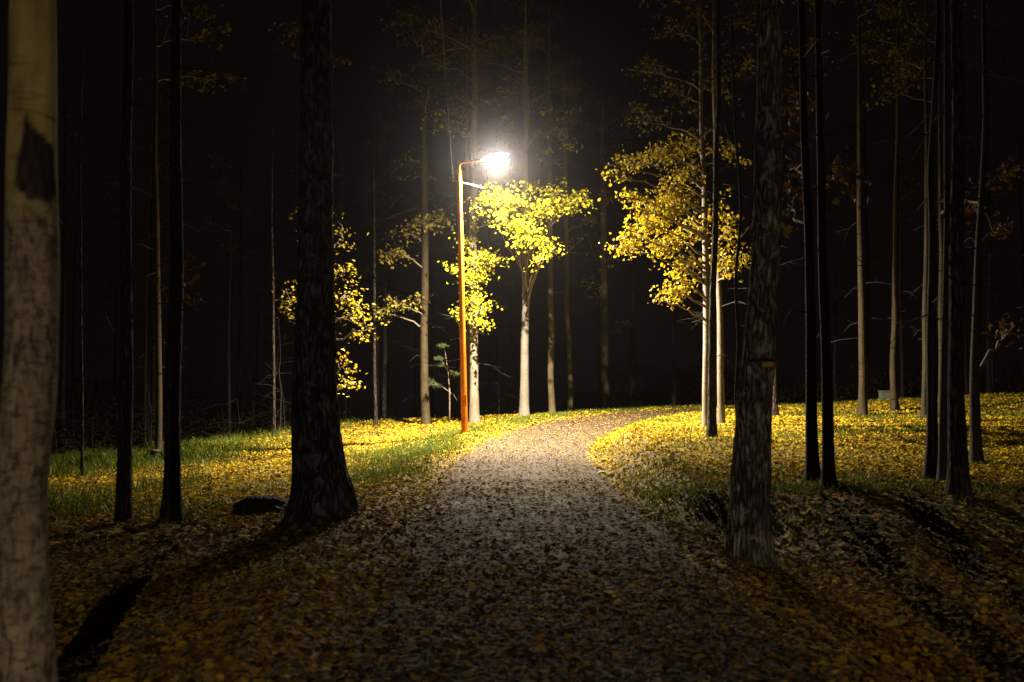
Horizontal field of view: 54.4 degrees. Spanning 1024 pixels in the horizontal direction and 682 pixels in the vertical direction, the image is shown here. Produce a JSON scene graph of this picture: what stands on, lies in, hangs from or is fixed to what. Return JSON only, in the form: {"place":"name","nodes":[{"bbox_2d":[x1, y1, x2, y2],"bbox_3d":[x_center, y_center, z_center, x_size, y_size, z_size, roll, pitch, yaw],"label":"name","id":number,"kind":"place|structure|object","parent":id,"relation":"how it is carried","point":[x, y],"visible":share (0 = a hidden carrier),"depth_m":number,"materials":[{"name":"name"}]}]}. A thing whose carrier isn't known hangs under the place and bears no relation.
{"place":"outdoors","nodes":[
{"label":"outdoors","id":0,"kind":"place"},
{"bbox_2d":[0,0,1023,426],"label":"sky","id":1,"kind":"structure","parent":0,"point":[609,37],"materials":[{"name":"black"}]},
{"bbox_2d":[48,391,1023,681],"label":"ground","id":2,"kind":"structure","parent":0,"point":[580,399],"depth_m":9.44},
{"bbox_2d":[0,0,59,681],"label":"tree","id":3,"kind":"object","parent":2,"relation":"on","point":[28,395],"visible":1,"depth_m":4.38,"materials":[{"name":"brown plant"}]},
{"bbox_2d":[53,370,78,452],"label":"sapling","id":4,"kind":"object","parent":2,"relation":"on","point":[72,421],"visible":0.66,"depth_m":37.72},
{"bbox_2d":[51,384,80,456],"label":"sapling","id":5,"kind":"object","parent":2,"relation":"on","point":[56,450],"visible":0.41,"depth_m":33.15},
{"bbox_2d":[60,255,88,270],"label":"tree","id":6,"kind":"object","parent":2,"relation":"on","point":[73,266],"visible":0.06,"depth_m":48.07,"materials":[{"name":"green plant"}]},
{"bbox_2d":[57,98,93,456],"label":"tree","id":7,"kind":"object","parent":2,"relation":"on","point":[63,355],"visible":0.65,"depth_m":38.66,"materials":[{"name":"brown plant"}]},
{"bbox_2d":[60,227,99,447],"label":"tree","id":8,"kind":"object","parent":2,"relation":"on","point":[72,341],"visible":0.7,"depth_m":50.19,"materials":[{"name":"brown plant"}]},
{"bbox_2d":[79,0,83,475],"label":"tree","id":9,"kind":"object","parent":2,"relation":"on","point":[82,407],"visible":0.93,"depth_m":18.58,"materials":[{"name":"brown plant"}]},
{"bbox_2d":[55,366,117,450],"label":"sapling","id":10,"kind":"object","parent":2,"relation":"on","point":[87,410],"visible":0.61,"depth_m":38.24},
{"bbox_2d":[59,405,116,454],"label":"sapling","id":11,"kind":"object","parent":2,"relation":"on","point":[87,443],"visible":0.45,"depth_m":37.26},
{"bbox_2d":[76,406,101,448],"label":"sapling","id":12,"kind":"object","parent":2,"relation":"on","point":[95,426],"visible":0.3,"depth_m":39.48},
{"bbox_2d":[78,406,102,452],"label":"sapling","id":13,"kind":"object","parent":2,"relation":"on","point":[92,430],"visible":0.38,"depth_m":32.95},
{"bbox_2d":[93,405,143,450],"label":"sapling","id":14,"kind":"object","parent":2,"relation":"on","point":[110,426],"visible":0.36,"depth_m":38.80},
{"bbox_2d":[96,269,142,450],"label":"tree","id":15,"kind":"object","parent":2,"relation":"on","point":[107,296],"visible":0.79,"depth_m":55.96,"materials":[{"name":"brown plant"}]},
{"bbox_2d":[59,0,213,523],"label":"tree","id":16,"kind":"object","parent":2,"relation":"on","point":[123,511],"visible":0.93,"depth_m":11.35,"materials":[{"name":"brown plant"}]},
{"bbox_2d":[108,134,169,445],"bbox_3d":[-14.114,-0.928,38.416,2.761,14.204,2.119,1,-2,-33],"label":"tree","id":17,"kind":"object","parent":2,"relation":"on","point":[165,234],"visible":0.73,"depth_m":38.13,"materials":[{"name":"brown plant"}]},
{"bbox_2d":[116,350,163,444],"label":"sapling","id":18,"kind":"object","parent":2,"relation":"on","point":[147,412],"visible":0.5,"depth_m":35.63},
{"bbox_2d":[115,156,169,437],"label":"tree","id":19,"kind":"object","parent":2,"relation":"on","point":[149,315],"visible":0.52,"depth_m":49.63,"materials":[{"name":"brown plant"}]},
{"bbox_2d":[99,71,195,444],"bbox_3d":[-14.221,-2.242,38.693,3.705,16.889,2.332,0,-2,-11],"label":"tree","id":20,"kind":"object","parent":2,"relation":"on","point":[153,321],"visible":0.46,"depth_m":38.75,"materials":[{"name":"brown plant"}]},
{"bbox_2d":[149,450,161,458],"bbox_3d":[-7.807,2.566,21.836,0.380,0.363,0.396,0,-2,0],"label":"tree stump","id":21,"kind":"object","parent":2,"relation":"on","point":[153,452],"visible":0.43,"depth_m":21.73,"materials":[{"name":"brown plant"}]},
{"bbox_2d":[133,341,185,441],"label":"sapling","id":22,"kind":"object","parent":2,"relation":"on","point":[151,411],"visible":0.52,"depth_m":33.84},
{"bbox_2d":[148,238,184,315],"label":"tree","id":23,"kind":"object","parent":2,"relation":"on","point":[165,247],"visible":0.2,"depth_m":44.12,"materials":[{"name":"brown plant"}]},
{"bbox_2d":[162,267,196,315],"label":"tree","id":24,"kind":"object","parent":2,"relation":"on","point":[185,304],"visible":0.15,"depth_m":55.91,"materials":[{"name":"brown plant"}]},
{"bbox_2d":[132,0,246,450],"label":"tree","id":25,"kind":"object","parent":2,"relation":"on","point":[158,391],"visible":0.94,"depth_m":23.34,"materials":[{"name":"brown plant"}]},
{"bbox_2d":[116,0,298,522],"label":"tree","id":26,"kind":"object","parent":2,"relation":"on","point":[171,503],"visible":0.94,"depth_m":11.33,"materials":[{"name":"brown plant"}]},
{"bbox_2d":[195,152,249,435],"bbox_3d":[-11.308,-0.653,38.680,2.033,13.632,2.650,1,-2,-18],"label":"tree","id":27,"kind":"object","parent":2,"relation":"on","point":[213,224],"visible":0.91,"depth_m":38.69,"materials":[{"name":"brown plant"}]},
{"bbox_2d":[199,403,255,439],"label":"sapling","id":28,"kind":"object","parent":2,"relation":"on","point":[224,428],"visible":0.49,"depth_m":37.23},
{"bbox_2d":[217,398,262,435],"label":"sapling","id":29,"kind":"object","parent":2,"relation":"on","point":[239,420],"visible":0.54,"depth_m":32.08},
{"bbox_2d":[210,163,284,434],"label":"tree","id":30,"kind":"object","parent":2,"relation":"on","point":[239,384],"visible":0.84,"depth_m":50.57,"materials":[{"name":"brown plant"}]},
{"bbox_2d":[233,246,275,432],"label":"tree","id":31,"kind":"object","parent":2,"relation":"on","point":[255,311],"visible":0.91,"depth_m":45.29,"materials":[{"name":"brown plant"}]},
{"bbox_2d":[242,233,271,429],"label":"tree","id":32,"kind":"object","parent":2,"relation":"on","point":[256,362],"visible":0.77,"depth_m":55.95,"materials":[{"name":"brown plant"}]},
{"bbox_2d":[232,495,287,515],"bbox_3d":[-2.930,1.951,11.741,0.708,0.268,0.537,-1,-2,26],"label":"boulder","id":33,"kind":"object","parent":2,"relation":"on","point":[262,504],"visible":0.52,"depth_m":11.58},
{"bbox_2d":[241,342,291,429],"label":"sapling","id":34,"kind":"object","parent":2,"relation":"on","point":[282,392],"visible":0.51,"depth_m":34.41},
{"bbox_2d":[253,316,291,427],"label":"sapling","id":35,"kind":"object","parent":2,"relation":"on","point":[279,380],"visible":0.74,"depth_m":30.94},
{"bbox_2d":[271,115,275,437],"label":"tree","id":36,"kind":"object","parent":2,"relation":"on","point":[273,368],"visible":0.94,"depth_m":27.71,"materials":[{"name":"brown plant"}]},
{"bbox_2d":[264,383,290,430],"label":"sapling","id":37,"kind":"object","parent":2,"relation":"on","point":[278,413],"visible":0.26,"depth_m":36.07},
{"bbox_2d":[178,0,436,527],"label":"tree","id":38,"kind":"object","parent":2,"relation":"on","point":[322,489],"visible":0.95,"depth_m":10.71,"materials":[{"name":"brown plant"}]},
{"bbox_2d":[267,15,386,396],"bbox_3d":[-4.369,-3.959,23.408,2.649,13.234,3.632,1,-2,-20],"label":"tree","id":39,"kind":"object","parent":2,"relation":"on","point":[342,298],"visible":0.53,"depth_m":23.13,"materials":[{"name":"yellow plant"}]},
{"bbox_2d":[291,147,367,397],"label":"tree","id":40,"kind":"object","parent":2,"relation":"on","point":[337,202],"visible":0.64,"depth_m":46.91,"materials":[{"name":"brown plant"}]},
{"bbox_2d":[334,253,357,422],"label":"tree","id":41,"kind":"object","parent":2,"relation":"on","point":[346,388],"visible":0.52,"depth_m":48.37,"materials":[{"name":"brown plant"}]},
{"bbox_2d":[373,136,377,425],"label":"tree","id":42,"kind":"object","parent":2,"relation":"on","point":[375,421],"visible":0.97,"depth_m":30.86,"materials":[{"name":"brown plant"}]},
{"bbox_2d":[355,189,406,413],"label":"tree","id":43,"kind":"object","parent":2,"relation":"on","point":[364,273],"visible":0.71,"depth_m":42.50,"materials":[{"name":"brown plant"}]},
{"bbox_2d":[357,112,430,419],"bbox_3d":[-4.721,-1.966,39.300,3.098,14.125,1.950,0,-2,0],"label":"tree","id":44,"kind":"object","parent":2,"relation":"on","point":[384,386],"visible":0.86,"depth_m":39.16,"materials":[{"name":"brown plant"}]},
{"bbox_2d":[366,150,421,418],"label":"tree","id":45,"kind":"object","parent":2,"relation":"on","point":[388,317],"visible":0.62,"depth_m":50.37,"materials":[{"name":"brown plant"}]},
{"bbox_2d":[367,0,470,424],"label":"tree","id":46,"kind":"object","parent":2,"relation":"on","point":[424,365],"visible":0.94,"depth_m":30.41,"materials":[{"name":"brown plant"}]},
{"bbox_2d":[401,195,437,417],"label":"tree","id":47,"kind":"object","parent":2,"relation":"on","point":[415,354],"visible":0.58,"depth_m":52.41,"materials":[{"name":"brown plant"}]},
{"bbox_2d":[394,323,455,417],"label":"sapling","id":48,"kind":"object","parent":2,"relation":"on","point":[418,364],"visible":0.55,"depth_m":35.83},
{"bbox_2d":[406,165,456,417],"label":"tree","id":49,"kind":"object","parent":2,"relation":"on","point":[431,319],"visible":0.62,"depth_m":55.55,"materials":[{"name":"brown plant"}]},
{"bbox_2d":[403,377,459,416],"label":"sapling","id":50,"kind":"object","parent":2,"relation":"on","point":[429,398],"visible":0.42,"depth_m":44.34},
{"bbox_2d":[427,343,459,422],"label":"young pine","id":51,"kind":"object","parent":2,"relation":"on","point":[453,373],"visible":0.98,"depth_m":30.16,"materials":[{"name":"green plant"}]},
{"bbox_2d":[430,330,460,416],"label":"sapling","id":52,"kind":"object","parent":2,"relation":"on","point":[449,373],"visible":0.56,"depth_m":37.83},
{"bbox_2d":[431,165,485,416],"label":"tree","id":53,"kind":"object","parent":2,"relation":"on","point":[458,361],"visible":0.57,"depth_m":48.28,"materials":[{"name":"brown plant"}]},
{"bbox_2d":[402,0,526,423],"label":"tree","id":54,"kind":"object","parent":2,"relation":"on","point":[474,275],"visible":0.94,"depth_m":29.38,"materials":[{"name":"yellow plant"}]},
{"bbox_2d":[429,4,512,419],"bbox_3d":[-1.686,-3.916,31.900,3.103,13.121,2.735,2,-3,-39],"label":"tree","id":55,"kind":"object","parent":2,"relation":"on","point":[466,119],"visible":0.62,"depth_m":31.76,"materials":[{"name":"brown plant"}]},
{"bbox_2d":[452,152,508,434],"bbox_3d":[-0.767,-1.022,24.369,1.416,7.255,0.310,0,-2,0],"label":"street lamp","id":56,"kind":"object","parent":2,"relation":"on","point":[496,156],"visible":0.92,"depth_m":24.31,"materials":[{"name":"metal"}]},
{"bbox_2d":[440,0,452,173],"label":"power cable","id":57,"kind":"object","parent":56,"relation":"attached to","point":[445,76],"visible":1,"depth_m":14.22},
{"bbox_2d":[463,395,465,406],"bbox_3d":[-1.145,1.451,24.183,0.075,0.300,0.012,0,-2,0],"label":"access door","id":58,"kind":"structure","parent":56,"relation":"in","point":[464,396],"depth_m":24.18,"materials":[{"name":"orange paint"}]},
{"bbox_2d":[463,174,518,414],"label":"tree","id":59,"kind":"object","parent":2,"relation":"on","point":[489,367],"visible":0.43,"depth_m":53.39,"materials":[{"name":"brown plant"}]},
{"bbox_2d":[478,247,507,413],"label":"tree","id":60,"kind":"object","parent":2,"relation":"on","point":[496,362],"visible":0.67,"depth_m":50.11,"materials":[{"name":"brown plant"}]},
{"bbox_2d":[478,368,516,414],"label":"sapling","id":61,"kind":"object","parent":2,"relation":"on","point":[498,391],"visible":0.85,"depth_m":36.89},
{"bbox_2d":[0,356,1023,457],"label":"undergrowth","id":62,"kind":"object","parent":2,"relation":"on","point":[793,393],"visible":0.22,"depth_m":50.40,"materials":[{"name":"green plant"}]},
{"bbox_2d":[512,281,518,412],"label":"tree","id":63,"kind":"object","parent":2,"relation":"on","point":[515,351],"visible":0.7,"depth_m":69.89,"materials":[{"name":"grey wood"}]},
{"bbox_2d":[491,157,543,413],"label":"tree","id":64,"kind":"object","parent":2,"relation":"on","point":[509,167],"visible":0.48,"depth_m":47.82,"materials":[{"name":"brown plant"}]},
{"bbox_2d":[464,0,599,416],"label":"tree","id":65,"kind":"object","parent":2,"relation":"on","point":[527,240],"visible":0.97,"depth_m":31.47,"materials":[{"name":"yellow plant"}]},
{"bbox_2d":[47,392,1023,681],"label":"fallen leaves","id":66,"kind":"object","parent":2,"relation":"on","point":[983,616],"visible":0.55,"depth_m":7.98,"materials":[{"name":"yellow plant"}]},
{"bbox_2d":[47,397,1023,563],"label":"grass","id":67,"kind":"structure","parent":2,"relation":"on","point":[199,451],"depth_m":18.14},
{"bbox_2d":[513,352,565,412],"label":"sapling","id":68,"kind":"object","parent":2,"relation":"on","point":[541,370],"visible":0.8,"depth_m":37.50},
{"bbox_2d":[502,2,593,413],"bbox_3d":[1.224,-4.461,34.146,3.192,14.154,2.921,0,-2,0],"label":"tree","id":69,"kind":"object","parent":2,"relation":"on","point":[551,398],"visible":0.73,"depth_m":33.73,"materials":[{"name":"brown plant"}]},
{"bbox_2d":[530,48,604,411],"bbox_3d":[1.665,-3.858,37.523,2.794,14.128,2.899,1,-2,-31],"label":"tree","id":70,"kind":"object","parent":2,"relation":"on","point":[567,330],"visible":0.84,"depth_m":37.08,"materials":[{"name":"brown plant"}]},
{"bbox_2d":[555,341,613,409],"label":"sapling","id":71,"kind":"object","parent":2,"relation":"on","point":[581,378],"visible":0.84,"depth_m":40.05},
{"bbox_2d":[574,213,612,409],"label":"tree","id":72,"kind":"object","parent":2,"relation":"on","point":[598,275],"visible":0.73,"depth_m":48.62,"materials":[{"name":"brown plant"}]},
{"bbox_2d":[584,353,618,408],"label":"sapling","id":73,"kind":"object","parent":2,"relation":"on","point":[599,377],"visible":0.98,"depth_m":36.67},
{"bbox_2d":[569,93,644,409],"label":"tree","id":74,"kind":"object","parent":2,"relation":"on","point":[605,333],"visible":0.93,"depth_m":41.02,"materials":[{"name":"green plant"}]},
{"bbox_2d":[605,101,650,407],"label":"tree","id":75,"kind":"object","parent":2,"relation":"on","point":[632,393],"visible":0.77,"depth_m":45.01,"materials":[{"name":"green plant"}]},
{"bbox_2d":[613,140,644,404],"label":"tree","id":76,"kind":"object","parent":2,"relation":"on","point":[630,151],"visible":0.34,"depth_m":49.53,"materials":[{"name":"brown plant"}]},
{"bbox_2d":[637,110,695,406],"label":"tree","id":77,"kind":"object","parent":2,"relation":"on","point":[673,371],"visible":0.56,"depth_m":46.62,"materials":[{"name":"brown plant"}]},
{"bbox_2d":[595,0,753,426],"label":"tree","id":78,"kind":"object","parent":2,"relation":"on","point":[665,214],"visible":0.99,"depth_m":23.05,"materials":[{"name":"yellow plant"}]},
{"bbox_2d":[661,0,751,424],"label":"tree","id":79,"kind":"object","parent":2,"relation":"on","point":[721,418],"visible":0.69,"depth_m":23.93,"materials":[{"name":"beige plant"}]},
{"bbox_2d":[691,195,731,402],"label":"tree","id":80,"kind":"object","parent":2,"relation":"on","point":[710,256],"visible":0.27,"depth_m":55.05,"materials":[{"name":"brown plant"}]},
{"bbox_2d":[684,0,741,437],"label":"tree","id":81,"kind":"object","parent":2,"relation":"on","point":[711,428],"visible":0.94,"depth_m":19.57,"materials":[{"name":"brown plant"}]},
{"bbox_2d":[688,105,738,203],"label":"tree","id":82,"kind":"object","parent":2,"relation":"on","point":[706,137],"visible":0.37,"depth_m":46.31,"materials":[{"name":"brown plant"}]},
{"bbox_2d":[727,166,753,360],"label":"tree","id":83,"kind":"object","parent":2,"relation":"on","point":[750,220],"visible":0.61,"depth_m":51.67,"materials":[{"name":"brown plant"}]},
{"bbox_2d":[740,192,753,253],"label":"tree","id":84,"kind":"object","parent":2,"relation":"on","point":[747,250],"visible":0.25,"depth_m":53.84,"materials":[{"name":"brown plant"}]},
{"bbox_2d":[724,0,781,568],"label":"tree","id":85,"kind":"object","parent":2,"relation":"on","point":[749,537],"visible":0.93,"depth_m":8.56,"materials":[{"name":"brown plant"}]},
{"bbox_2d":[683,0,842,418],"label":"tree","id":86,"kind":"object","parent":2,"relation":"on","point":[736,283],"visible":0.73,"depth_m":14.05,"materials":[{"name":"brown plant"}]},
{"bbox_2d":[722,0,837,415],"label":"tree","id":87,"kind":"object","parent":2,"relation":"on","point":[775,410],"visible":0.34,"depth_m":26.68,"materials":[{"name":"brown plant"}]},
{"bbox_2d":[732,0,891,489],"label":"tree","id":88,"kind":"object","parent":2,"relation":"on","point":[828,472],"visible":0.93,"depth_m":11.56,"materials":[{"name":"brown plant"}]},
{"bbox_2d":[741,0,908,482],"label":"tree","id":89,"kind":"object","parent":2,"relation":"on","point":[812,463],"visible":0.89,"depth_m":12.10,"materials":[{"name":"brown plant"}]},
{"bbox_2d":[800,139,856,402],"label":"tree","id":90,"kind":"object","parent":2,"relation":"on","point":[835,397],"visible":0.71,"depth_m":45.88,"materials":[{"name":"brown plant"}]},
{"bbox_2d":[813,194,846,313],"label":"tree","id":91,"kind":"object","parent":2,"relation":"on","point":[827,200],"visible":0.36,"depth_m":53.72,"materials":[{"name":"brown plant"}]},
{"bbox_2d":[820,0,904,415],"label":"tree","id":92,"kind":"object","parent":2,"relation":"on","point":[862,408],"visible":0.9,"depth_m":26.45,"materials":[{"name":"brown plant"}]},
{"bbox_2d":[834,103,914,397],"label":"tree","id":93,"kind":"object","parent":2,"relation":"on","point":[864,150],"visible":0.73,"depth_m":55.27,"materials":[{"name":"brown plant"}]},
{"bbox_2d":[878,390,889,399],"bbox_3d":[13.842,2.162,36.947,0.430,0.650,0.311,0,-2,-6],"label":"utility cabinet","id":94,"kind":"object","parent":2,"relation":"on","point":[883,394],"visible":0.36,"depth_m":36.82,"materials":[{"name":"metal"}]},
{"bbox_2d":[844,0,943,409],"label":"tree","id":95,"kind":"object","parent":2,"relation":"on","point":[894,402],"visible":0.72,"depth_m":28.29,"materials":[{"name":"brown plant"}]},
{"bbox_2d":[880,134,923,398],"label":"tree","id":96,"kind":"object","parent":2,"relation":"on","point":[902,392],"visible":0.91,"depth_m":44.37,"materials":[{"name":"brown plant"}]},
{"bbox_2d":[879,0,968,416],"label":"tree","id":97,"kind":"object","parent":2,"relation":"on","point":[924,303],"visible":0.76,"depth_m":25.45,"materials":[{"name":"brown plant"}]},
{"bbox_2d":[862,0,996,413],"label":"tree","id":98,"kind":"object","parent":2,"relation":"on","point":[940,177],"visible":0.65,"depth_m":26.26,"materials":[{"name":"brown plant"}]},
{"bbox_2d":[875,0,1015,479],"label":"tree","id":99,"kind":"object","parent":2,"relation":"on","point":[930,460],"visible":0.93,"depth_m":12.63,"materials":[{"name":"brown plant"}]},
{"bbox_2d":[880,0,1023,481],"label":"tree","id":100,"kind":"object","parent":2,"relation":"on","point":[942,450],"visible":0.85,"depth_m":12.36,"materials":[{"name":"brown plant"}]},
{"bbox_2d":[917,125,991,394],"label":"tree","id":101,"kind":"object","parent":2,"relation":"on","point":[966,386],"visible":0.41,"depth_m":48.77,"materials":[{"name":"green plant"}]},
{"bbox_2d":[908,0,1023,498],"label":"tree","id":102,"kind":"object","parent":2,"relation":"on","point":[958,485],"visible":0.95,"depth_m":11.07,"materials":[{"name":"brown plant"}]},
{"bbox_2d":[918,0,1023,462],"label":"tree","id":103,"kind":"object","parent":2,"relation":"on","point":[976,453],"visible":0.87,"depth_m":14.71,"materials":[{"name":"brown plant"}]},
{"bbox_2d":[942,37,1023,394],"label":"tree","id":104,"kind":"object","parent":2,"relation":"on","point":[988,335],"visible":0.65,"depth_m":43.99,"materials":[{"name":"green plant"}]},
{"bbox_2d":[968,83,1023,393],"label":"tree","id":105,"kind":"object","parent":2,"relation":"on","point":[992,341],"visible":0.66,"depth_m":47.05,"materials":[{"name":"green plant"}]},
{"bbox_2d":[985,137,1023,384],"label":"tree","id":106,"kind":"object","parent":2,"relation":"on","point":[1020,216],"visible":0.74,"depth_m":52.08,"materials":[{"name":"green plant"}]},
{"bbox_2d":[1001,149,1023,170],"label":"tree","id":107,"kind":"object","parent":2,"relation":"on","point":[1020,162],"visible":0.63,"depth_m":45.67,"materials":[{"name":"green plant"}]},
{"bbox_2d":[329,408,825,681],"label":"path","id":108,"kind":"structure","parent":0,"point":[561,565],"depth_m":8.64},
{"bbox_2d":[274,406,876,681],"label":"trodden leaves","id":109,"kind":"object","parent":108,"relation":"on","point":[587,669],"visible":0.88,"depth_m":7.03,"materials":[{"name":"brown plant"}]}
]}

